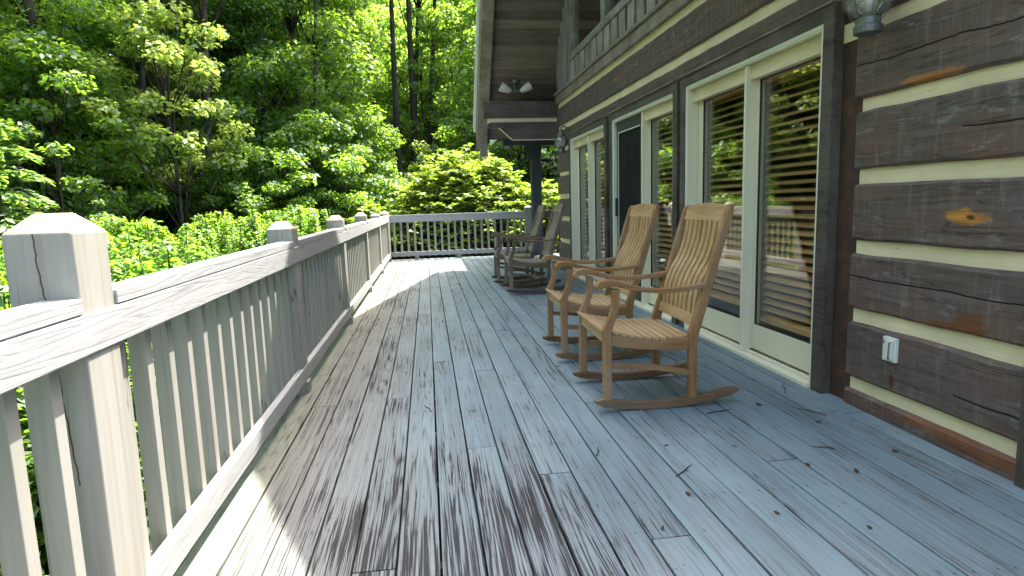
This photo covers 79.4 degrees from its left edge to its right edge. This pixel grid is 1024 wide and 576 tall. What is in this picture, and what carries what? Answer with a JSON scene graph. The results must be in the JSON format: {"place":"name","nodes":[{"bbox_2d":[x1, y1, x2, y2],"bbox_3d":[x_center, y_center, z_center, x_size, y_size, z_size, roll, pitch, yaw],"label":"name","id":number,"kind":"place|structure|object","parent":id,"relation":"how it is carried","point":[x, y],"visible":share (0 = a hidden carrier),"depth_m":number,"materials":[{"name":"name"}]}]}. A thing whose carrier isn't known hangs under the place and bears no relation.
{"place":"outdoors","nodes":[
{"label":"outdoors","id":0,"kind":"place"},
{"bbox_2d":[22,117,557,565],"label":"ground","id":1,"kind":"structure","parent":0,"point":[440,542],"depth_m":6.52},
{"bbox_2d":[0,241,7,284],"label":"leafy shrub","id":2,"kind":"object","parent":1,"relation":"on","point":[2,266],"depth_m":6.01,"materials":[{"name":"green plant"}]},
{"bbox_2d":[0,272,10,308],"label":"leafy shrub","id":3,"kind":"object","parent":1,"relation":"on","point":[3,281],"depth_m":4.18,"materials":[{"name":"green plant"}]},
{"bbox_2d":[0,123,58,262],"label":"hemlock tree","id":4,"kind":"object","parent":1,"relation":"on","point":[9,215],"visible":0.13,"depth_m":8.25,"materials":[{"name":"green plant"}]},
{"bbox_2d":[23,0,59,210],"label":"slender tree","id":5,"kind":"object","parent":1,"relation":"on","point":[31,17],"visible":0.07,"depth_m":12.45,"materials":[{"name":"brown plant"}]},
{"bbox_2d":[0,109,118,227],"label":"sapling tree","id":6,"kind":"object","parent":1,"relation":"on","point":[36,153],"visible":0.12,"depth_m":12.41,"materials":[{"name":"green plant"}]},
{"bbox_2d":[0,3,123,186],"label":"broadleaf tree","id":7,"kind":"object","parent":1,"relation":"on","point":[75,59],"depth_m":17.09,"materials":[{"name":"green plant"}]},
{"bbox_2d":[0,54,153,221],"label":"maple tree","id":8,"kind":"object","parent":1,"relation":"on","point":[98,195],"visible":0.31,"depth_m":12.61,"materials":[{"name":"green plant"}]},
{"bbox_2d":[0,42,170,239],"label":"sapling tree","id":9,"kind":"object","parent":1,"relation":"on","point":[59,80],"visible":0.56,"depth_m":11.81,"materials":[{"name":"green plant"}]},
{"bbox_2d":[0,271,170,575],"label":"leafy shrub","id":10,"kind":"object","parent":1,"relation":"on","point":[31,472],"visible":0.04,"depth_m":2.68,"materials":[{"name":"green plant"}]},
{"bbox_2d":[0,0,176,227],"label":"broadleaf tree","id":11,"kind":"object","parent":1,"relation":"on","point":[66,11],"visible":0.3,"depth_m":12.72,"materials":[{"name":"green plant"}]},
{"bbox_2d":[0,0,188,226],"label":"broadleaf tree","id":12,"kind":"object","parent":1,"relation":"on","point":[81,42],"visible":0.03,"depth_m":15.73,"materials":[{"name":"green plant"}]},
{"bbox_2d":[8,1,193,114],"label":"broadleaf tree","id":13,"kind":"object","parent":1,"relation":"on","point":[97,45],"visible":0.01,"depth_m":24.27,"materials":[{"name":"green plant"}]},
{"bbox_2d":[85,198,118,220],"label":"tree","id":14,"kind":"object","parent":1,"relation":"on","point":[96,203],"visible":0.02,"depth_m":10.52,"materials":[{"name":"green plant"}]},
{"bbox_2d":[36,79,167,196],"bbox_3d":[-11.812,-3.297,18.264,2.967,5.795,4.059,1,8,18],"label":"sapling tree","id":15,"kind":"object","parent":1,"relation":"on","point":[106,140],"visible":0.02,"depth_m":17.71,"materials":[{"name":"green plant"}]},
{"bbox_2d":[3,235,203,364],"bbox_3d":[-3.307,0.928,5.370,2.812,2.798,2.814,-5,9,-22],"label":"leafy shrub","id":16,"kind":"object","parent":1,"relation":"on","point":[121,271],"visible":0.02,"depth_m":5.20,"materials":[{"name":"green plant"}]},
{"bbox_2d":[87,215,142,236],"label":"leafy shrub","id":17,"kind":"object","parent":1,"relation":"on","point":[93,221],"visible":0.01,"depth_m":9.63,"materials":[{"name":"green plant"}]},
{"bbox_2d":[68,107,199,237],"bbox_3d":[-9.668,-1.747,15.179,4.020,5.266,3.692,1,8,19],"label":"sapling tree","id":18,"kind":"object","parent":1,"relation":"on","point":[149,208],"visible":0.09,"depth_m":14.94,"materials":[{"name":"green plant"}]},
{"bbox_2d":[113,0,162,215],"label":"slender tree","id":19,"kind":"object","parent":1,"relation":"on","point":[142,84],"visible":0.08,"depth_m":15.94,"materials":[{"name":"brown plant"}]},
{"bbox_2d":[47,0,230,225],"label":"broadleaf tree","id":20,"kind":"object","parent":1,"relation":"on","point":[76,30],"visible":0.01,"depth_m":18.93,"materials":[{"name":"green plant"}]},
{"bbox_2d":[93,214,184,255],"bbox_3d":[-5.353,0.441,8.474,2.814,2.899,2.812,4,10,38],"label":"leafy shrub","id":21,"kind":"object","parent":1,"relation":"on","point":[108,227],"visible":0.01,"depth_m":8.06,"materials":[{"name":"green plant"}]},
{"bbox_2d":[45,0,255,230],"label":"maple tree","id":22,"kind":"object","parent":1,"relation":"on","point":[148,20],"visible":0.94,"depth_m":13.28,"materials":[{"name":"green plant"}]},
{"bbox_2d":[96,217,223,273],"bbox_3d":[-4.113,0.647,7.060,2.812,2.914,2.814,-8,10,-37],"label":"leafy shrub","id":23,"kind":"object","parent":1,"relation":"on","point":[127,241],"visible":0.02,"depth_m":6.98,"materials":[{"name":"green plant"}]},
{"bbox_2d":[122,120,203,232],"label":"sapling tree","id":24,"kind":"object","parent":1,"relation":"on","point":[160,165],"depth_m":17.15,"materials":[{"name":"green plant"}]},
{"bbox_2d":[154,1,179,220],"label":"slender tree","id":25,"kind":"object","parent":1,"relation":"on","point":[165,89],"visible":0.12,"depth_m":16.39,"materials":[{"name":"brown plant"}]},
{"bbox_2d":[162,0,225,217],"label":"slender tree","id":26,"kind":"object","parent":1,"relation":"on","point":[203,15],"visible":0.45,"depth_m":15.42,"materials":[{"name":"brown plant"}]},
{"bbox_2d":[90,0,310,225],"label":"broadleaf tree","id":27,"kind":"object","parent":1,"relation":"on","point":[272,88],"visible":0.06,"depth_m":16.99,"materials":[{"name":"green plant"}]},
{"bbox_2d":[146,137,263,235],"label":"sapling tree","id":28,"kind":"object","parent":1,"relation":"on","point":[198,206],"visible":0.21,"depth_m":15.65,"materials":[{"name":"green plant"}]},
{"bbox_2d":[186,0,251,194],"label":"slender tree","id":29,"kind":"object","parent":1,"relation":"on","point":[233,50],"visible":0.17,"depth_m":17.60,"materials":[{"name":"brown plant"}]},
{"bbox_2d":[176,209,265,251],"bbox_3d":[-4.807,0.149,10.571,2.814,2.978,2.812,2,9,23],"label":"leafy shrub","id":30,"kind":"object","parent":1,"relation":"on","point":[196,231],"visible":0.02,"depth_m":10.05,"materials":[{"name":"green plant"}]},
{"bbox_2d":[188,209,272,260],"bbox_3d":[-3.806,0.348,9.092,2.543,2.996,2.512,3,9,30],"label":"leafy shrub","id":31,"kind":"object","parent":1,"relation":"on","point":[248,238],"visible":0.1,"depth_m":8.74,"materials":[{"name":"green plant"}]},
{"bbox_2d":[109,0,355,173],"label":"broadleaf tree","id":32,"kind":"object","parent":1,"relation":"on","point":[305,11],"visible":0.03,"depth_m":21.58,"materials":[{"name":"green plant"}]},
{"bbox_2d":[172,134,298,240],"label":"sapling tree","id":33,"kind":"object","parent":1,"relation":"on","point":[253,159],"visible":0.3,"depth_m":14.66,"materials":[{"name":"green plant"}]},
{"bbox_2d":[188,129,301,220],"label":"sapling tree","id":34,"kind":"object","parent":1,"relation":"on","point":[248,174],"visible":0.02,"depth_m":17.91,"materials":[{"name":"green plant"}]},
{"bbox_2d":[173,0,352,228],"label":"broadleaf tree","id":35,"kind":"object","parent":1,"relation":"on","point":[258,51],"visible":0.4,"depth_m":16.72,"materials":[{"name":"green plant"}]},
{"bbox_2d":[220,44,331,123],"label":"sapling tree","id":36,"kind":"object","parent":1,"relation":"on","point":[279,102],"depth_m":23.14,"materials":[{"name":"green plant"}]},
{"bbox_2d":[257,205,307,230],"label":"leafy shrub","id":37,"kind":"object","parent":1,"relation":"on","point":[291,213],"visible":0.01,"depth_m":12.91,"materials":[{"name":"green plant"}]},
{"bbox_2d":[175,0,396,225],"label":"broadleaf tree","id":38,"kind":"object","parent":1,"relation":"on","point":[349,48],"visible":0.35,"depth_m":17.64,"materials":[{"name":"green plant"}]},
{"bbox_2d":[226,2,347,100],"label":"broadleaf tree","id":39,"kind":"object","parent":1,"relation":"on","point":[280,20],"visible":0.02,"depth_m":27.55,"materials":[{"name":"green plant"}]},
{"bbox_2d":[244,148,330,226],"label":"sapling tree","id":40,"kind":"object","parent":1,"relation":"on","point":[264,172],"visible":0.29,"depth_m":15.30,"materials":[{"name":"green plant"}]},
{"bbox_2d":[282,205,330,236],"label":"leafy shrub","id":41,"kind":"object","parent":1,"relation":"on","point":[306,228],"visible":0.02,"depth_m":11.72,"materials":[{"name":"green plant"}]},
{"bbox_2d":[247,109,381,230],"bbox_3d":[-5.024,-1.739,16.149,4.061,5.792,4.422,-3,8,-5],"label":"sapling tree","id":42,"kind":"object","parent":1,"relation":"on","point":[301,131],"visible":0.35,"depth_m":15.69,"materials":[{"name":"green plant"}]},
{"bbox_2d":[149,265,487,575],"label":"deck frame","id":43,"kind":"object","parent":1,"relation":"on","point":[441,563],"depth_m":3.23,"materials":[{"name":"wood"}]},
{"bbox_2d":[150,253,1023,575],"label":"deck","id":44,"kind":"structure","parent":43,"relation":"on","point":[320,489],"depth_m":2.60,"materials":[{"name":"paint"}]},
{"bbox_2d":[0,212,391,575],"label":"deck railing","id":45,"kind":"object","parent":44,"relation":"on","point":[242,341],"visible":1,"depth_m":1.81,"materials":[{"name":"paint"}]},
{"bbox_2d":[384,205,531,258],"bbox_3d":[-1.164,-1.200,13.333,3.213,1.075,0.201,-3,8,-7],"label":"deck railing","id":46,"kind":"object","parent":44,"relation":"on","point":[526,214],"visible":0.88,"depth_m":13.26,"materials":[{"name":"paint"}]},
{"bbox_2d":[491,204,546,283],"bbox_3d":[0.110,-0.640,8.887,0.810,1.108,0.631,-2,8,-5],"label":"rocking chair","id":47,"kind":"object","parent":44,"relation":"on","point":[536,226],"visible":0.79,"depth_m":8.68,"materials":[{"name":"grey wood"}]},
{"bbox_2d":[490,139,554,254],"bbox_3d":[2.261,-2.317,12.457,5.045,3.320,3.440,-3,8,-8],"label":"side porch","id":48,"kind":"object","parent":44,"relation":"on","point":[533,149],"visible":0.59,"depth_m":13.11,"materials":[{"name":"painted wood"},{"name":"dark weathered wood"}]},
{"bbox_2d":[544,210,560,249],"bbox_3d":[1.955,-1.318,13.713,2.620,0.894,0.090,-3,8,-8],"label":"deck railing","id":49,"kind":"object","parent":48,"relation":"attached to","point":[547,213],"visible":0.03,"depth_m":13.52,"materials":[{"name":"grey wood"}]},
{"bbox_2d":[501,204,565,293],"bbox_3d":[0.283,-0.517,7.962,0.810,1.108,0.631,-3,8,-6],"label":"rocking chair","id":50,"kind":"object","parent":44,"relation":"on","point":[550,236],"visible":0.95,"depth_m":7.76,"materials":[{"name":"grey wood"}]},
{"bbox_2d":[541,203,659,359],"bbox_3d":[0.666,-0.072,4.663,0.810,1.108,0.631,-3,8,-6],"label":"rocking chair","id":51,"kind":"object","parent":44,"relation":"on","point":[630,257],"visible":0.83,"depth_m":4.49,"materials":[{"name":"brown wood"}]},
{"bbox_2d":[572,203,738,409],"bbox_3d":[0.807,0.071,3.602,0.810,1.108,0.631,-3,8,-6],"label":"rocking chair","id":52,"kind":"object","parent":44,"relation":"on","point":[702,229],"visible":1,"depth_m":3.42,"materials":[{"name":"brown wood"}]},
{"bbox_2d":[295,9,352,126],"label":"sapling tree","id":53,"kind":"object","parent":1,"relation":"on","point":[312,16],"visible":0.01,"depth_m":29.03,"materials":[{"name":"green plant"}]},
{"bbox_2d":[318,0,334,186],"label":"slender tree","id":54,"kind":"object","parent":1,"relation":"on","point":[326,82],"visible":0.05,"depth_m":21.47,"materials":[{"name":"brown plant"}]},
{"bbox_2d":[290,0,366,207],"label":"slender tree","id":55,"kind":"object","parent":1,"relation":"on","point":[350,3],"visible":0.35,"depth_m":18.02,"materials":[{"name":"brown plant"}]},
{"bbox_2d":[293,103,379,216],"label":"sapling tree","id":56,"kind":"object","parent":1,"relation":"on","point":[343,171],"visible":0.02,"depth_m":19.63,"materials":[{"name":"green plant"}]},
{"bbox_2d":[349,12,356,121],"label":"slender tree","id":57,"kind":"object","parent":1,"relation":"on","point":[353,40],"visible":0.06,"depth_m":27.87,"materials":[{"name":"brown plant"}]},
{"bbox_2d":[296,102,410,228],"bbox_3d":[-4.676,-2.087,17.234,4.252,6.071,3.108,-2,8,1],"label":"sapling tree","id":58,"kind":"object","parent":1,"relation":"on","point":[337,134],"visible":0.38,"depth_m":16.77,"materials":[{"name":"green plant"}]},
{"bbox_2d":[303,28,410,200],"bbox_3d":[-7.200,-6.824,26.115,5.448,7.947,5.616,4,10,34],"label":"sapling tree","id":59,"kind":"object","parent":1,"relation":"on","point":[377,89],"visible":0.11,"depth_m":25.83,"materials":[{"name":"green plant"}]},
{"bbox_2d":[321,21,418,127],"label":"sapling tree","id":60,"kind":"object","parent":1,"relation":"on","point":[375,25],"visible":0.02,"depth_m":33.96,"materials":[{"name":"green plant"}]},
{"bbox_2d":[313,116,433,229],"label":"sapling tree","id":61,"kind":"object","parent":1,"relation":"on","point":[379,137],"visible":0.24,"depth_m":17.80,"materials":[{"name":"green plant"}]},
{"bbox_2d":[325,4,425,149],"bbox_3d":[-7.293,-10.364,31.404,5.727,10.038,5.121,5,11,41],"label":"sapling tree","id":62,"kind":"object","parent":1,"relation":"on","point":[369,17],"visible":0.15,"depth_m":30.72,"materials":[{"name":"green plant"}]},
{"bbox_2d":[356,0,401,57],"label":"sapling tree","id":63,"kind":"object","parent":1,"relation":"on","point":[375,1],"visible":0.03,"depth_m":37.24,"materials":[{"name":"green plant"}]},
{"bbox_2d":[355,0,407,104],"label":"sapling tree","id":64,"kind":"object","parent":1,"relation":"on","point":[361,4],"visible":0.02,"depth_m":40.63,"materials":[{"name":"green plant"}]},
{"bbox_2d":[344,202,421,259],"bbox_3d":[-3.554,-0.733,15.873,2.952,2.922,2.968,-3,8,-8],"label":"rhododendron bush","id":65,"kind":"object","parent":1,"relation":"on","point":[370,209],"visible":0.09,"depth_m":15.51,"materials":[{"name":"green plant"}]},
{"bbox_2d":[353,2,421,159],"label":"sapling tree","id":66,"kind":"object","parent":1,"relation":"on","point":[379,8],"visible":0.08,"depth_m":32.23,"materials":[{"name":"green plant"}]},
{"bbox_2d":[389,0,402,183],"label":"slender tree","id":67,"kind":"object","parent":1,"relation":"on","point":[396,122],"visible":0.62,"depth_m":23.68,"materials":[{"name":"brown plant"}]},
{"bbox_2d":[345,42,447,193],"bbox_3d":[-5.057,-7.442,27.977,5.044,7.358,5.200,-2,8,-2],"label":"sapling tree","id":68,"kind":"object","parent":1,"relation":"on","point":[389,94],"visible":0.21,"depth_m":27.05,"materials":[{"name":"green plant"}]},
{"bbox_2d":[394,0,426,106],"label":"sapling tree","id":69,"kind":"object","parent":1,"relation":"on","point":[397,3],"visible":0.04,"depth_m":43.20,"materials":[{"name":"green plant"}]},
{"bbox_2d":[398,0,426,175],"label":"slender tree","id":70,"kind":"object","parent":1,"relation":"on","point":[417,3],"visible":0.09,"depth_m":25.74,"materials":[{"name":"brown plant"}]},
{"bbox_2d":[406,0,419,174],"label":"slender tree","id":71,"kind":"object","parent":1,"relation":"on","point":[413,112],"visible":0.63,"depth_m":24.72,"materials":[{"name":"brown plant"}]},
{"bbox_2d":[357,3,471,201],"bbox_3d":[-3.898,-7.165,25.762,4.432,8.686,4.956,-8,10,-37],"label":"sapling tree","id":72,"kind":"object","parent":1,"relation":"on","point":[442,38],"visible":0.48,"depth_m":25.17,"materials":[{"name":"green plant"}]},
{"bbox_2d":[377,29,468,174],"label":"sapling tree","id":73,"kind":"object","parent":1,"relation":"on","point":[427,48],"visible":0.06,"depth_m":29.88,"materials":[{"name":"green plant"}]},
{"bbox_2d":[382,0,468,131],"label":"sapling tree","id":74,"kind":"object","parent":1,"relation":"on","point":[399,33],"visible":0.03,"depth_m":36.51,"materials":[{"name":"green plant"}]},
{"bbox_2d":[416,0,436,164],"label":"slender tree","id":75,"kind":"object","parent":1,"relation":"on","point":[430,133],"visible":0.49,"depth_m":26.88,"materials":[{"name":"brown plant"}]},
{"bbox_2d":[409,140,443,210],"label":"viny sapling","id":76,"kind":"object","parent":1,"relation":"on","point":[424,149],"visible":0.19,"depth_m":18.00,"materials":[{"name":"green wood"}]},
{"bbox_2d":[412,0,465,73],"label":"sapling tree","id":77,"kind":"object","parent":1,"relation":"on","point":[456,3],"visible":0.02,"depth_m":40.24,"materials":[{"name":"green plant"}]},
{"bbox_2d":[407,3,474,169],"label":"sapling tree","id":78,"kind":"object","parent":1,"relation":"on","point":[441,80],"visible":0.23,"depth_m":27.50,"materials":[{"name":"green plant"}]},
{"bbox_2d":[411,0,472,144],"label":"sapling tree","id":79,"kind":"object","parent":1,"relation":"on","point":[439,2],"visible":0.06,"depth_m":34.77,"materials":[{"name":"green plant"}]},
{"bbox_2d":[428,4,475,107],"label":"sapling tree","id":80,"kind":"object","parent":1,"relation":"on","point":[463,13],"visible":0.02,"depth_m":37.74,"materials":[{"name":"green plant"}]},
{"bbox_2d":[423,22,514,152],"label":"sapling tree","id":81,"kind":"object","parent":1,"relation":"on","point":[456,88],"visible":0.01,"depth_m":31.92,"materials":[{"name":"green plant"}]},
{"bbox_2d":[380,142,558,259],"bbox_3d":[-1.252,-1.604,16.571,5.397,4.420,4.294,-3,8,-8],"label":"rhododendron bush","id":82,"kind":"object","parent":1,"relation":"on","point":[486,185],"visible":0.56,"depth_m":15.49,"materials":[{"name":"green plant"}]},
{"bbox_2d":[438,109,530,183],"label":"sapling tree","id":83,"kind":"object","parent":1,"relation":"on","point":[465,123],"visible":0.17,"depth_m":19.35,"materials":[{"name":"green plant"}]},
{"bbox_2d":[450,0,523,165],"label":"broadleaf tree","id":84,"kind":"object","parent":1,"relation":"on","point":[459,40],"visible":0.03,"depth_m":30.43,"materials":[{"name":"green plant"}]},
{"bbox_2d":[427,0,557,197],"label":"broadleaf tree","id":85,"kind":"object","parent":1,"relation":"on","point":[470,77],"visible":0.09,"depth_m":20.39,"materials":[{"name":"green plant"}]},
{"bbox_2d":[470,137,525,178],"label":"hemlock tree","id":86,"kind":"object","parent":1,"relation":"on","point":[505,154],"depth_m":20.58,"materials":[{"name":"green plant"}]},
{"bbox_2d":[464,8,556,163],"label":"broadleaf tree","id":87,"kind":"object","parent":1,"relation":"on","point":[473,16],"depth_m":27.48,"materials":[{"name":"green plant"}]},
{"bbox_2d":[479,141,557,227],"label":"sapling tree","id":88,"kind":"object","parent":1,"relation":"on","point":[498,148],"visible":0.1,"depth_m":18.57,"materials":[{"name":"green plant"}]},
{"bbox_2d":[491,179,559,253],"bbox_3d":[0.912,-1.173,16.522,3.484,3.445,3.554,-3,8,-8],"label":"rhododendron bush","id":89,"kind":"object","parent":1,"relation":"on","point":[551,201],"visible":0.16,"depth_m":15.86,"materials":[{"name":"green plant"}]},
{"bbox_2d":[513,145,559,222],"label":"hemlock tree","id":90,"kind":"object","parent":1,"relation":"on","point":[547,173],"visible":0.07,"depth_m":18.68,"materials":[{"name":"green plant"}]},
{"bbox_2d":[473,0,1023,489],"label":"log cabin","id":91,"kind":"object","parent":1,"relation":"on","point":[871,188],"visible":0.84,"depth_m":3.50,"materials":[{"name":"brown wood"}]},
{"bbox_2d":[498,79,532,92],"bbox_3d":[0.053,-3.409,10.430,0.588,0.227,0.238,-3,8,-8],"label":"flood light","id":92,"kind":"object","parent":91,"relation":"attached to","point":[524,88],"visible":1,"depth_m":10.38,"materials":[{"name":"grey metal"}]},
{"bbox_2d":[554,125,568,152],"bbox_3d":[0.767,-2.300,9.523,0.232,0.421,0.219,-3,8,-8],"label":"wall lantern","id":93,"kind":"object","parent":91,"relation":"attached to","point":[561,148],"depth_m":9.51,"materials":[{"name":"grey metal"}]},
{"bbox_2d":[569,0,602,55],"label":"gable window","id":94,"kind":"structure","parent":91,"relation":"in","point":[574,44],"depth_m":9.06,"materials":[{"name":"grey glass"}]},
{"bbox_2d":[567,115,609,290],"bbox_3d":[1.130,-1.136,8.574,0.247,2.188,2.010,-3,8,-8],"label":"sliding door","id":95,"kind":"structure","parent":91,"relation":"in","point":[602,123],"depth_m":8.58,"materials":[{"name":"beige paint"}]},
{"bbox_2d":[602,0,622,20],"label":"gable window","id":96,"kind":"structure","parent":91,"relation":"in","point":[608,5],"depth_m":7.38,"materials":[{"name":"grey wood"}]},
{"bbox_2d":[608,79,679,324],"bbox_3d":[1.422,-0.853,6.463,0.247,2.188,2.030,-3,8,-8],"label":"sliding door","id":97,"kind":"structure","parent":91,"relation":"in","point":[631,137],"depth_m":6.44,"materials":[{"name":"beige paint"}]},
{"bbox_2d":[678,0,845,393],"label":"sliding door","id":98,"kind":"structure","parent":91,"relation":"in","point":[805,363],"depth_m":4.18,"materials":[{"name":"beige paint"}]},
{"bbox_2d":[843,0,894,36],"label":"wall lantern","id":99,"kind":"object","parent":91,"relation":"attached to","point":[868,23],"depth_m":2.90,"materials":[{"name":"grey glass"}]},
{"bbox_2d":[882,336,898,362],"bbox_3d":[1.842,0.301,3.013,0.058,0.120,0.086,-3,8,-8],"label":"socket cover","id":100,"kind":"object","parent":91,"relation":"attached to","point":[890,349],"visible":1,"depth_m":2.98,"materials":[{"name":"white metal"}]}
]}

